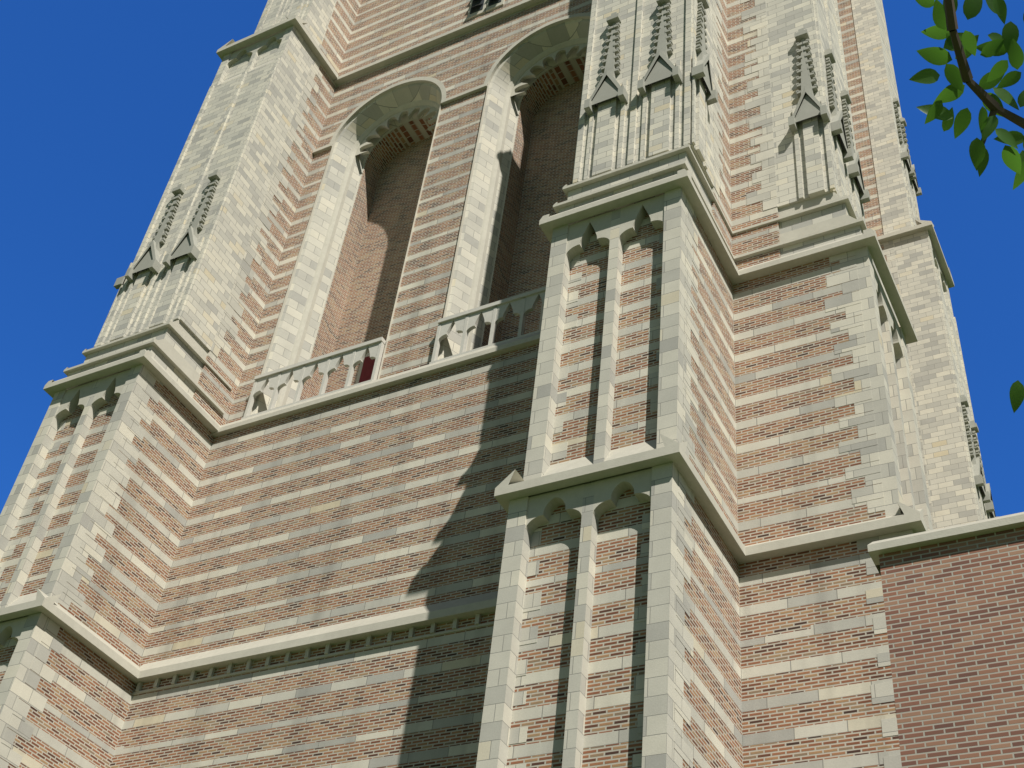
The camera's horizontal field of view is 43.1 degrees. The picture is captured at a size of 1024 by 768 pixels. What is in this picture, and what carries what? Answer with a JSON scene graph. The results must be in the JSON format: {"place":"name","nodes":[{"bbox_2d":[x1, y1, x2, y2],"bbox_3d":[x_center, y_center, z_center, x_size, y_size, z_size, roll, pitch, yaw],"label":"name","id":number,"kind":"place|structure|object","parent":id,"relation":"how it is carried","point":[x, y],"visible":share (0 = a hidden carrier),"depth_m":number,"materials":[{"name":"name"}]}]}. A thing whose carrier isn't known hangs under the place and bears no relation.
{"place":"outdoors","nodes":[
{"label":"outdoors","id":0,"kind":"place"},
{"bbox_2d":[0,0,997,767],"bbox_3d":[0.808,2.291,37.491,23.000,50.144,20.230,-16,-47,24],"label":"trim","id":1,"kind":"structure","parent":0,"point":[890,416],"depth_m":29.95,"materials":[{"name":"beige stone"}]},
{"bbox_2d":[0,0,954,694],"bbox_3d":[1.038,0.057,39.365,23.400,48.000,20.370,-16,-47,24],"label":"stone molding","id":2,"kind":"structure","parent":1,"relation":"attached to","point":[608,492],"depth_m":27.56,"materials":[{"name":"beige stone"}]},
{"bbox_2d":[470,0,500,13],"bbox_3d":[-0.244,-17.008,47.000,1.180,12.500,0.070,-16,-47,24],"label":"window","id":3,"kind":"structure","parent":1,"relation":"attached to","point":[474,9],"depth_m":43.05,"materials":[{"name":"black glass"}]},
{"bbox_2d":[66,0,990,528],"bbox_3d":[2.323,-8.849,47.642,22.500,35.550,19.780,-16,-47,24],"label":"tower ashlar","id":4,"kind":"object","parent":1,"relation":"attached to","point":[238,132],"visible":0.59,"depth_m":35.77,"materials":[{"name":"beige stone"}]},
{"bbox_2d":[0,0,1023,516],"label":"sky","id":5,"kind":"structure","parent":0,"point":[101,101],"materials":[{"name":"blue"}]},
{"label":"ground","id":6,"kind":"structure","parent":0,"visible":0},
{"bbox_2d":[0,0,927,767],"bbox_3d":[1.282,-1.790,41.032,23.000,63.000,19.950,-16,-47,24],"label":"tower wall","id":7,"kind":"structure","parent":6,"relation":"on","point":[376,502],"depth_m":26.73,"materials":[{"name":"brown brick"}]},
{"bbox_2d":[879,527,1023,767],"bbox_3d":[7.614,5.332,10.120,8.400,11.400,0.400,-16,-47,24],"label":"brick wall","id":8,"kind":"structure","parent":6,"relation":"on","point":[954,612],"depth_m":14.24,"materials":[{"name":"brick"}]},
{"bbox_2d":[867,512,1023,575],"bbox_3d":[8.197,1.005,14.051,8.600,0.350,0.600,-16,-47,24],"label":"coping","id":9,"kind":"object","parent":8,"relation":"on","point":[876,549],"depth_m":15.18,"materials":[{"name":"stone"}]},
{"bbox_2d":[909,0,1023,412],"bbox_3d":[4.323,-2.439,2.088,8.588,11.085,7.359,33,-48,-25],"label":"cherry tree","id":10,"kind":"object","parent":6,"relation":"on","point":[963,46],"visible":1,"depth_m":2.73,"materials":[{"name":"green plant"}]}
]}

